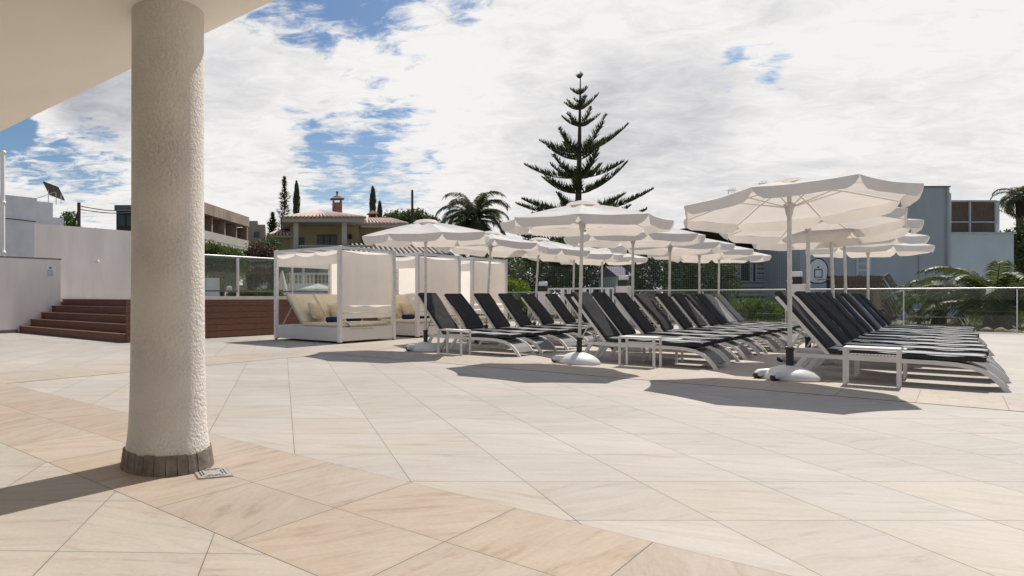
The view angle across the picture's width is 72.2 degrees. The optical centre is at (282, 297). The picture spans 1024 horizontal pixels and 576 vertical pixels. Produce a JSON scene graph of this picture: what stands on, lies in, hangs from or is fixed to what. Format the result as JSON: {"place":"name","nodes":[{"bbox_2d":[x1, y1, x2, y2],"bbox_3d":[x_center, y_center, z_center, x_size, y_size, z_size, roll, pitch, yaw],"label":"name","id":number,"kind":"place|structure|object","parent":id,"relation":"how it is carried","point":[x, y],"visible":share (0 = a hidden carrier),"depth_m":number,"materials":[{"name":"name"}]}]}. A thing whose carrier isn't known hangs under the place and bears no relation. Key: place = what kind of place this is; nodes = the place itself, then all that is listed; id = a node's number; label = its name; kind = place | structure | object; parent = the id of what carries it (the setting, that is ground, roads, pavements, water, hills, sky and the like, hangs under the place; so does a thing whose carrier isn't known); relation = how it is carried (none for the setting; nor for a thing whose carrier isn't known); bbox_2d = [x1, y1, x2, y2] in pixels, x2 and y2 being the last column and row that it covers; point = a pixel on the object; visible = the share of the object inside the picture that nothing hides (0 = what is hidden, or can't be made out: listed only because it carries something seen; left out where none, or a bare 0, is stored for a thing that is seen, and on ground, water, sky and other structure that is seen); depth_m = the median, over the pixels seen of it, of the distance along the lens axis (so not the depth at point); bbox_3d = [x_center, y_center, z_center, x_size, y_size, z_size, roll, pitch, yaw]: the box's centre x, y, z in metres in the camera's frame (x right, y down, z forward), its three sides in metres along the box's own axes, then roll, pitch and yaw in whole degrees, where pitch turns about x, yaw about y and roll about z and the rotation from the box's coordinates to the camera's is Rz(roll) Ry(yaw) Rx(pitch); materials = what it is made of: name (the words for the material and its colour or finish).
{"place":"outdoors","nodes":[
{"label":"outdoors","id":0,"kind":"place"},
{"bbox_2d":[114,205,130,230],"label":"brown block","id":1,"kind":"structure","parent":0,"point":[123,220],"depth_m":59.97,"materials":[{"name":"clear paint"}]},
{"bbox_2d":[0,443,315,575],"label":"terrace paving","id":2,"kind":"structure","parent":0,"point":[55,520],"depth_m":2.85,"materials":[{"name":"tile"}]},
{"bbox_2d":[61,299,284,301],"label":"raised terrace floor","id":3,"kind":"structure","parent":0,"point":[235,299],"depth_m":17.42,"materials":[{"name":"wood"}]},
{"bbox_2d":[0,150,5,255],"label":"vent pipe","id":4,"kind":"object","parent":3,"relation":"on","point":[2,202],"visible":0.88,"depth_m":19.55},
{"bbox_2d":[205,278,231,295],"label":"garden wall","id":5,"kind":"structure","parent":3,"relation":"on","point":[212,283],"depth_m":21.09,"materials":[{"name":"grey paint"}]},
{"bbox_2d":[204,239,251,295],"bbox_3d":[-2.246,-0.953,23.061,2.341,2.234,1.399,0,0,0],"label":"tree","id":6,"kind":"object","parent":3,"relation":"on","point":[225,271],"visible":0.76,"depth_m":22.78,"materials":[{"name":"green plant"}]},
{"bbox_2d":[226,287,287,295],"bbox_3d":[-0.835,-0.038,20.996,2.037,0.605,0.739,0,0,0],"label":"hedge","id":7,"kind":"object","parent":3,"relation":"on","point":[252,293],"visible":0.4,"depth_m":20.86,"materials":[{"name":"green plant"}]},
{"bbox_2d":[240,241,279,289],"bbox_3d":[-0.907,-1.006,24.995,2.047,2.338,1.070,0,0,0],"label":"tree","id":8,"kind":"object","parent":3,"relation":"on","point":[262,267],"visible":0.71,"depth_m":24.78,"materials":[{"name":"green plant"}]},
{"bbox_2d":[243,237,289,292],"bbox_3d":[-0.761,-1.222,28.009,2.223,2.770,1.376,0,0,0],"label":"tree","id":9,"kind":"object","parent":3,"relation":"on","point":[272,241],"visible":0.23,"depth_m":27.81,"materials":[{"name":"green plant"}]},
{"bbox_2d":[204,202,248,294],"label":"apartment building","id":10,"kind":"structure","parent":0,"point":[221,225],"depth_m":59.99,"materials":[{"name":"paint"}]},
{"bbox_2d":[243,221,265,284],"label":"block","id":11,"kind":"structure","parent":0,"point":[256,232],"depth_m":75.00,"materials":[{"name":"beige concrete"}]},
{"bbox_2d":[247,267,327,292],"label":"balustrade","id":12,"kind":"structure","parent":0,"point":[305,270],"depth_m":38.00,"materials":[{"name":"grey paint"}]},
{"bbox_2d":[0,320,1023,575],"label":"terrace paving","id":13,"kind":"structure","parent":0,"point":[796,484],"depth_m":4.76,"materials":[{"name":"tile"}]},
{"bbox_2d":[0,256,61,332],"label":"white wall","id":14,"kind":"structure","parent":13,"relation":"on","point":[29,289],"depth_m":19.32,"materials":[{"name":"paint"}]},
{"bbox_2d":[37,201,63,225],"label":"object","id":15,"kind":"object","parent":13,"relation":"on","point":[44,212],"visible":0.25,"depth_m":22.65,"materials":[{"name":"grey paint"}]},
{"bbox_2d":[5,195,130,322],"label":"tall white wall","id":16,"kind":"structure","parent":13,"relation":"on","point":[95,263],"depth_m":22.35,"materials":[{"name":"grey paint"}]},
{"bbox_2d":[19,299,130,342],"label":"wooden steps","id":17,"kind":"structure","parent":13,"relation":"on","point":[80,311],"depth_m":17.60,"materials":[{"name":"wood"}]},
{"bbox_2d":[0,338,467,382],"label":"peach paving band","id":18,"kind":"object","parent":13,"relation":"on","point":[47,374],"visible":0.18,"depth_m":10.90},
{"bbox_2d":[126,296,378,341],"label":"wooden deck front","id":19,"kind":"structure","parent":13,"relation":"on","point":[231,318],"depth_m":17.32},
{"bbox_2d":[204,254,327,295],"bbox_3d":[1.747,-0.564,20.288,12.350,1.072,0.060,0,0,-44],"label":"glass railing","id":20,"kind":"object","parent":19,"relation":"on","point":[237,290],"visible":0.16,"depth_m":17.45,"materials":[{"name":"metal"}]},
{"bbox_2d":[274,246,395,343],"bbox_3d":[1.279,-0.050,16.037,2.095,2.200,2.160,0,0,-44],"label":"cabana","id":21,"kind":"object","parent":13,"relation":"on","point":[361,284],"visible":0.92,"depth_m":15.37,"materials":[{"name":"white fabric"}]},
{"bbox_2d":[282,294,387,326],"bbox_3d":[1.295,0.309,16.017,1.830,0.758,1.898,0,0,-44],"label":"daybed","id":22,"kind":"object","parent":21,"relation":"on","point":[298,303],"visible":0.67,"depth_m":15.95,"materials":[{"name":"fabric"}]},
{"bbox_2d":[0,382,789,575],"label":"peach paving band","id":23,"kind":"object","parent":13,"relation":"on","point":[316,517],"depth_m":3.12,"materials":[{"name":"stone"}]},
{"bbox_2d":[120,0,213,476],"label":"round column","id":24,"kind":"structure","parent":23,"relation":"on","point":[167,432],"depth_m":3.87,"materials":[{"name":"white paint"}]},
{"bbox_2d":[0,0,273,130],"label":"roof canopy","id":25,"kind":"object","parent":24,"relation":"on","point":[54,52],"depth_m":4.56,"materials":[{"name":"paint"}]},
{"bbox_2d":[194,467,233,479],"bbox_3d":[-0.417,1.042,3.858,0.210,0.007,0.210,0,0,-18],"label":"floor drain","id":26,"kind":"object","parent":23,"relation":"on","point":[218,472],"visible":0.99,"depth_m":3.83,"materials":[{"name":"white metal"}]},
{"bbox_2d":[388,252,460,337],"bbox_3d":[3.469,-0.050,18.188,2.095,2.200,2.160,0,0,-44],"label":"cabana","id":27,"kind":"object","parent":13,"relation":"on","point":[443,275],"visible":0.45,"depth_m":17.40,"materials":[{"name":"white fabric"}]},
{"bbox_2d":[361,295,453,322],"bbox_3d":[3.485,0.309,18.167,1.830,0.758,1.898,0,0,-44],"label":"daybed","id":28,"kind":"object","parent":27,"relation":"on","point":[401,298],"visible":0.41,"depth_m":18.13,"materials":[{"name":"fabric"}]},
{"bbox_2d":[362,219,489,351],"bbox_3d":[2.790,-0.235,12.692,2.314,2.571,2.312,0,0,-23],"label":"parasol","id":29,"kind":"object","parent":13,"relation":"on","point":[425,233],"visible":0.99,"depth_m":12.41,"materials":[{"name":"white fabric"}]},
{"bbox_2d":[437,329,470,355],"bbox_3d":[3.155,0.823,11.970,0.340,0.455,0.500,0,0,-44],"label":"side table","id":30,"kind":"object","parent":13,"relation":"on","point":[447,335],"visible":1,"depth_m":11.94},
{"bbox_2d":[417,293,535,356],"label":"sun lounger","id":31,"kind":"object","parent":13,"relation":"on","point":[439,315],"visible":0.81,"depth_m":12.49,"materials":[{"name":"grey"}]},
{"bbox_2d":[453,257,507,328],"bbox_3d":[5.458,-0.050,20.188,2.095,2.200,2.160,0,0,-44],"label":"cabana","id":32,"kind":"object","parent":13,"relation":"on","point":[474,277],"visible":0.32,"depth_m":19.50,"materials":[{"name":"white fabric"}]},
{"bbox_2d":[436,231,548,343],"bbox_3d":[4.765,-0.222,14.902,2.298,2.586,2.320,0,0,-8],"label":"parasol","id":33,"kind":"object","parent":13,"relation":"on","point":[498,244],"visible":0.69,"depth_m":14.89,"materials":[{"name":"white fabric"}]},
{"bbox_2d":[444,294,557,353],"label":"sun lounger","id":34,"kind":"object","parent":13,"relation":"on","point":[466,312],"visible":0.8,"depth_m":13.33,"materials":[{"name":"grey"}]},
{"bbox_2d":[473,293,576,349],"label":"sun lounger","id":35,"kind":"object","parent":13,"relation":"on","point":[491,310],"visible":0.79,"depth_m":14.13,"materials":[{"name":"grey fabric"}]},
{"bbox_2d":[498,293,597,346],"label":"sun lounger","id":36,"kind":"object","parent":13,"relation":"on","point":[514,309],"visible":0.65,"depth_m":14.98,"materials":[{"name":"grey fabric"}]},
{"bbox_2d":[521,237,589,337],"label":"parasol","id":37,"kind":"object","parent":13,"relation":"on","point":[560,251],"visible":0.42,"depth_m":16.24,"materials":[{"name":"white fabric"}]},
{"bbox_2d":[521,294,595,332],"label":"sun lounger","id":38,"kind":"object","parent":13,"relation":"on","point":[532,301],"visible":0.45,"depth_m":15.90,"materials":[{"name":"grey fabric"}]},
{"bbox_2d":[545,294,590,337],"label":"sun lounger","id":39,"kind":"object","parent":13,"relation":"on","point":[561,310],"visible":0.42,"depth_m":16.77,"materials":[{"name":"grey fabric"}]},
{"bbox_2d":[528,244,623,334],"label":"parasol","id":40,"kind":"object","parent":13,"relation":"on","point":[598,255],"visible":0.27,"depth_m":18.01,"materials":[{"name":"white fabric"}]},
{"bbox_2d":[500,200,674,365],"bbox_3d":[4.721,-0.232,10.245,2.315,2.577,2.312,0,0,-41],"label":"parasol","id":41,"kind":"object","parent":13,"relation":"on","point":[579,218],"visible":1,"depth_m":10.07,"materials":[{"name":"white fabric"}]},
{"bbox_2d":[560,248,647,291],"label":"parasol","id":42,"kind":"object","parent":13,"relation":"on","point":[626,259],"visible":0.28,"depth_m":20.18,"materials":[{"name":"white fabric"}]},
{"bbox_2d":[563,227,705,351],"bbox_3d":[6.867,-0.234,12.765,2.312,2.574,2.314,0,0,40],"label":"parasol","id":43,"kind":"object","parent":13,"relation":"on","point":[677,237],"visible":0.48,"depth_m":12.72,"materials":[{"name":"white fabric"}]},
{"bbox_2d":[618,335,661,368],"bbox_3d":[5.407,0.823,9.845,0.340,0.455,0.500,0,0,-44],"label":"side table","id":44,"kind":"object","parent":13,"relation":"on","point":[652,344],"visible":1,"depth_m":9.78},
{"bbox_2d":[571,292,728,369],"bbox_3d":[5.785,0.494,10.366,0.640,1.162,2.112,0,0,-43],"label":"sun lounger","id":45,"kind":"object","parent":13,"relation":"on","point":[605,329],"visible":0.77,"depth_m":10.52,"materials":[{"name":"grey fabric"}]},
{"bbox_2d":[591,292,740,364],"bbox_3d":[6.451,0.494,11.064,2.112,1.162,0.640,0,0,45],"label":"sun lounger","id":46,"kind":"object","parent":13,"relation":"on","point":[613,314],"visible":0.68,"depth_m":11.36,"materials":[{"name":"grey fabric"}]},
{"bbox_2d":[610,238,734,318],"bbox_3d":[8.930,-0.233,15.002,2.303,2.575,2.320,0,0,7],"label":"parasol","id":47,"kind":"object","parent":13,"relation":"on","point":[706,246],"visible":0.43,"depth_m":14.99,"materials":[{"name":"white fabric"}]},
{"bbox_2d":[335,350,1023,411],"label":"peach paving band","id":48,"kind":"object","parent":13,"relation":"on","point":[1009,403],"visible":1,"depth_m":7.97,"materials":[{"name":"tile"}]},
{"bbox_2d":[613,292,754,359],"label":"sun lounger","id":49,"kind":"object","parent":13,"relation":"on","point":[634,313],"visible":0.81,"depth_m":12.06,"materials":[{"name":"grey fabric"}]},
{"bbox_2d":[647,246,753,312],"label":"parasol","id":50,"kind":"object","parent":13,"relation":"on","point":[738,252],"visible":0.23,"depth_m":17.18,"materials":[{"name":"white fabric"}]},
{"bbox_2d":[634,293,767,355],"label":"sun lounger","id":51,"kind":"object","parent":13,"relation":"on","point":[655,312],"visible":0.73,"depth_m":12.84,"materials":[{"name":"grey fabric"}]},
{"bbox_2d":[655,293,782,351],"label":"sun lounger","id":52,"kind":"object","parent":13,"relation":"on","point":[674,312],"visible":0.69,"depth_m":13.65,"materials":[{"name":"grey fabric"}]},
{"bbox_2d":[671,252,771,293],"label":"parasol","id":53,"kind":"object","parent":13,"relation":"on","point":[758,257],"visible":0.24,"depth_m":18.88,"materials":[{"name":"white fabric"}]},
{"bbox_2d":[671,293,786,348],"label":"sun lounger","id":54,"kind":"object","parent":13,"relation":"on","point":[693,316],"visible":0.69,"depth_m":14.49,"materials":[{"name":"grey fabric"}]},
{"bbox_2d":[684,294,801,345],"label":"sun lounger","id":55,"kind":"object","parent":13,"relation":"on","point":[703,309],"visible":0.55,"depth_m":15.17,"materials":[{"name":"grey fabric"}]},
{"bbox_2d":[695,294,804,343],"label":"sun lounger","id":56,"kind":"object","parent":13,"relation":"on","point":[704,300],"visible":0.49,"depth_m":15.86,"materials":[{"name":"grey fabric"}]},
{"bbox_2d":[704,294,805,336],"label":"sun lounger","id":57,"kind":"object","parent":13,"relation":"on","point":[728,318],"visible":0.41,"depth_m":16.56,"materials":[{"name":"grey"}]},
{"bbox_2d":[714,294,804,331],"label":"sun lounger","id":58,"kind":"object","parent":13,"relation":"on","point":[732,312],"visible":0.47,"depth_m":17.39,"materials":[{"name":"grey fabric"}]},
{"bbox_2d":[683,174,923,381],"bbox_3d":[6.466,-0.234,8.294,2.309,2.571,2.309,0,0,-14],"label":"parasol","id":59,"kind":"object","parent":13,"relation":"on","point":[781,204],"visible":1,"depth_m":8.29,"materials":[{"name":"white fabric"}]},
{"bbox_2d":[719,207,908,364],"bbox_3d":[8.403,-0.235,10.394,2.308,2.570,2.309,0,0,-2],"label":"parasol","id":60,"kind":"object","parent":13,"relation":"on","point":[895,219],"visible":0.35,"depth_m":10.82,"materials":[{"name":"white fabric"}]},
{"bbox_2d":[752,219,923,297],"bbox_3d":[10.027,-0.229,11.889,2.313,2.579,2.308,0,0,-12],"label":"parasol","id":61,"kind":"object","parent":13,"relation":"on","point":[915,225],"visible":0.25,"depth_m":12.07,"materials":[{"name":"white fabric"}]},
{"bbox_2d":[792,233,929,293],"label":"parasol","id":62,"kind":"object","parent":13,"relation":"on","point":[908,238],"visible":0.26,"depth_m":12.55,"materials":[{"name":"white fabric"}]},
{"bbox_2d":[805,243,934,299],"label":"parasol","id":63,"kind":"object","parent":13,"relation":"on","point":[904,249],"visible":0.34,"depth_m":15.92,"materials":[{"name":"white fabric"}]},
{"bbox_2d":[843,345,901,388],"bbox_3d":[7.006,0.823,7.736,0.340,0.455,0.500,0,0,-44],"label":"side table","id":64,"kind":"object","parent":13,"relation":"on","point":[847,355],"visible":1,"depth_m":7.68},
{"bbox_2d":[775,291,1011,392],"bbox_3d":[7.505,0.494,8.122,0.640,1.162,2.112,0,0,-44],"label":"sun lounger","id":65,"kind":"object","parent":13,"relation":"on","point":[821,338],"visible":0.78,"depth_m":8.05,"materials":[{"name":"grey fabric"}]},
{"bbox_2d":[815,292,980,343],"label":"sun lounger","id":66,"kind":"object","parent":13,"relation":"on","point":[831,305],"visible":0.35,"depth_m":10.39,"materials":[{"name":"grey fabric"}]},
{"bbox_2d":[794,291,1010,382],"bbox_3d":[8.369,0.494,8.892,0.640,1.162,2.112,0,0,-43],"label":"sun lounger","id":67,"kind":"object","parent":13,"relation":"on","point":[823,320],"visible":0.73,"depth_m":9.16,"materials":[{"name":"grey fabric"}]},
{"bbox_2d":[807,292,1005,372],"bbox_3d":[9.120,0.500,9.627,0.640,1.150,2.129,0,0,-43],"label":"sun lounger","id":68,"kind":"object","parent":13,"relation":"on","point":[843,325],"visible":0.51,"depth_m":9.84,"materials":[{"name":"grey fabric"}]},
{"bbox_2d":[822,292,991,358],"bbox_3d":[10.597,0.494,11.101,0.640,1.162,2.112,0,0,-44],"label":"sun lounger","id":69,"kind":"object","parent":13,"relation":"on","point":[835,302],"visible":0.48,"depth_m":11.33,"materials":[{"name":"grey fabric"}]},
{"bbox_2d":[847,293,973,332],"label":"sun lounger","id":70,"kind":"object","parent":13,"relation":"on","point":[871,317],"visible":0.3,"depth_m":13.47,"materials":[{"name":"grey fabric"}]},
{"bbox_2d":[835,292,993,359],"bbox_3d":[11.386,0.491,11.846,0.640,1.170,2.102,0,0,-45],"label":"sun lounger","id":71,"kind":"object","parent":13,"relation":"on","point":[844,303],"visible":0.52,"depth_m":12.09,"materials":[{"name":"grey"}]},
{"bbox_2d":[810,287,1023,332],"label":"glass railing","id":72,"kind":"object","parent":13,"relation":"on","point":[1016,288],"visible":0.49,"depth_m":20.12,"materials":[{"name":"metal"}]},
{"bbox_2d":[840,293,994,355],"bbox_3d":[12.203,0.494,12.593,0.640,1.162,2.112,0,0,-44],"label":"sun lounger","id":73,"kind":"object","parent":13,"relation":"on","point":[865,317],"visible":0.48,"depth_m":12.84,"materials":[{"name":"grey fabric"}]},
{"bbox_2d":[851,293,983,343],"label":"sun lounger","id":74,"kind":"object","parent":13,"relation":"on","point":[868,309],"visible":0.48,"depth_m":14.49,"materials":[{"name":"grey fabric"}]},
{"bbox_2d":[858,293,987,345],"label":"sun lounger","id":75,"kind":"object","parent":13,"relation":"on","point":[877,311],"visible":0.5,"depth_m":15.18,"materials":[{"name":"grey fabric"}]},
{"bbox_2d":[0,0,1023,296],"label":"sky","id":76,"kind":"structure","parent":0,"point":[433,99],"materials":[{"name":"white"}]},
{"bbox_2d":[548,287,613,320],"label":"white gate","id":77,"kind":"structure","parent":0,"point":[562,292],"depth_m":28.14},
{"bbox_2d":[616,275,630,320],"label":"lamp pillar","id":78,"kind":"structure","parent":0,"point":[623,286],"depth_m":26.44,"materials":[{"name":"white metal"}]},
{"bbox_2d":[480,298,1023,327],"bbox_3d":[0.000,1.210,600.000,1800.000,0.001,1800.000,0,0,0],"label":"terrain","id":79,"kind":"structure","parent":0,"point":[892,322],"depth_m":35.10,"materials":[{"name":"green plant"}]},
{"bbox_2d":[275,176,292,229],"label":"fir tree","id":80,"kind":"object","parent":79,"relation":"on","point":[285,201],"visible":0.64,"depth_m":61.81,"materials":[{"name":"green plant"}]},
{"bbox_2d":[257,273,327,295],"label":"villa garden wall","id":81,"kind":"structure","parent":79,"relation":"on","point":[297,285],"depth_m":33.00,"materials":[{"name":"grey paint"}]},
{"bbox_2d":[267,191,454,256],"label":"villa","id":82,"kind":"object","parent":79,"relation":"on","point":[335,226],"visible":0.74,"depth_m":47.11,"materials":[{"name":"paint"}]},
{"bbox_2d":[382,207,440,223],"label":"tree","id":83,"kind":"object","parent":79,"relation":"on","point":[406,217],"visible":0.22,"depth_m":64.96,"materials":[{"name":"green plant"}]},
{"bbox_2d":[435,191,510,315],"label":"date palm","id":84,"kind":"object","parent":79,"relation":"on","point":[472,216],"visible":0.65,"depth_m":41.24,"materials":[{"name":"green plant"}]},
{"bbox_2d":[465,253,528,315],"bbox_3d":[11.353,-0.900,35.949,4.559,4.432,3.032,0,0,0],"label":"tree","id":85,"kind":"object","parent":79,"relation":"on","point":[513,269],"visible":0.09,"depth_m":35.40,"materials":[{"name":"green plant"}]},
{"bbox_2d":[503,274,531,319],"bbox_3d":[11.197,0.115,31.523,1.750,2.452,1.348,0,0,0],"label":"shrub","id":86,"kind":"object","parent":79,"relation":"on","point":[513,286],"visible":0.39,"depth_m":31.29,"materials":[{"name":"green plant"}]},
{"bbox_2d":[481,239,587,317],"bbox_3d":[14.513,-1.045,38.040,6.657,5.109,4.029,0,0,-15],"label":"tree","id":87,"kind":"object","parent":79,"relation":"on","point":[551,278],"visible":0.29,"depth_m":37.41,"materials":[{"name":"green plant"}]},
{"bbox_2d":[503,258,626,318],"bbox_3d":[14.557,-0.427,33.544,6.389,3.275,0.093,0,0,0],"label":"court net","id":88,"kind":"object","parent":79,"relation":"on","point":[625,273],"visible":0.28,"depth_m":33.50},
{"bbox_2d":[514,71,653,313],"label":"norfolk pine","id":89,"kind":"object","parent":79,"relation":"on","point":[578,150],"visible":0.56,"depth_m":44.56,"materials":[{"name":"green plant"}]},
{"bbox_2d":[532,238,649,303],"bbox_3d":[18.906,-1.252,40.077,7.614,5.133,3.925,0,0,0],"label":"tree","id":90,"kind":"object","parent":79,"relation":"on","point":[590,278],"visible":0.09,"depth_m":39.10,"materials":[{"name":"green plant"}]},
{"bbox_2d":[594,262,634,304],"bbox_3d":[18.826,-0.384,36.850,0.944,3.187,2.900,0,0,0],"label":"garden hut","id":91,"kind":"object","parent":79,"relation":"on","point":[619,271],"visible":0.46,"depth_m":36.60,"materials":[{"name":"grey paint"}]},
{"bbox_2d":[611,249,743,316],"bbox_3d":[23.518,-1.151,39.074,8.672,5.271,3.871,0,0,0],"label":"tree","id":92,"kind":"object","parent":79,"relation":"on","point":[659,283],"visible":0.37,"depth_m":38.25,"materials":[{"name":"green plant"}]},
{"bbox_2d":[627,250,786,319],"bbox_3d":[20.656,-0.542,31.544,7.929,3.505,0.093,0,0,0],"label":"court net","id":93,"kind":"object","parent":79,"relation":"on","point":[722,287],"visible":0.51,"depth_m":31.50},
{"bbox_2d":[664,228,763,314],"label":"grey house","id":94,"kind":"structure","parent":79,"relation":"on","point":[740,272],"depth_m":43.00,"materials":[{"name":"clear paint"}]},
{"bbox_2d":[725,296,784,320],"bbox_3d":[24.331,0.989,33.008,3.876,2.234,1.386,0,0,0],"label":"shrub","id":95,"kind":"object","parent":79,"relation":"on","point":[773,308],"visible":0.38,"depth_m":32.74,"materials":[{"name":"green plant"}]},
{"bbox_2d":[555,318,1023,332],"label":"ground cover","id":96,"kind":"object","parent":79,"relation":"on","point":[979,328],"visible":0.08,"depth_m":24.58,"materials":[{"name":"green plant"}]},
{"bbox_2d":[810,258,829,292],"bbox_3d":[26.740,-0.359,31.995,1.690,3.139,0.798,0,0,-22],"label":"basketball board","id":97,"kind":"object","parent":79,"relation":"on","point":[818,270],"visible":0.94,"depth_m":31.99,"materials":[{"name":"white plastic"}]},
{"bbox_2d":[698,186,950,316],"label":"blue building","id":98,"kind":"structure","parent":79,"relation":"on","point":[930,206],"depth_m":40.00,"materials":[{"name":"paint"}]},
{"bbox_2d":[825,275,882,312],"bbox_3d":[29.027,0.050,33.045,2.874,2.321,0.090,0,0,0],"label":"wooden fence","id":99,"kind":"object","parent":79,"relation":"on","point":[857,281],"visible":0.34,"depth_m":33.00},
{"bbox_2d":[882,273,916,321],"bbox_3d":[30.438,0.054,32.008,1.869,2.460,0.095,0,0,0],"label":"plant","id":100,"kind":"object","parent":79,"relation":"on","point":[890,316],"visible":0.7,"depth_m":32.02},
{"bbox_2d":[883,279,982,324],"bbox_3d":[28.768,0.231,28.469,3.847,2.013,3.261,0,0,0],"label":"date palm","id":101,"kind":"object","parent":79,"relation":"on","point":[942,321],"visible":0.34,"depth_m":28.50,"materials":[{"name":"green plant"}]},
{"bbox_2d":[894,260,1023,329],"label":"date palm","id":102,"kind":"object","parent":79,"relation":"on","point":[997,307],"visible":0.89,"depth_m":24.20,"materials":[{"name":"green plant"}]},
{"bbox_2d":[950,193,1016,316],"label":"pale blue annex","id":103,"kind":"object","parent":79,"relation":"on","point":[979,241],"visible":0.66,"depth_m":40.50,"materials":[{"name":"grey paint"}]},
{"bbox_2d":[990,186,1023,280],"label":"date palm","id":104,"kind":"object","parent":79,"relation":"on","point":[1017,195],"visible":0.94,"depth_m":45.86,"materials":[{"name":"green plant"}]},
{"bbox_2d":[1000,216,1023,284],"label":"tree","id":105,"kind":"object","parent":79,"relation":"on","point":[1019,251],"visible":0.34,"depth_m":43.72,"materials":[{"name":"green plant"}]},
{"bbox_2d":[792,271,805,322],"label":"lamp pillar","id":106,"kind":"structure","parent":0,"point":[798,284],"depth_m":22.43,"materials":[{"name":"white metal"}]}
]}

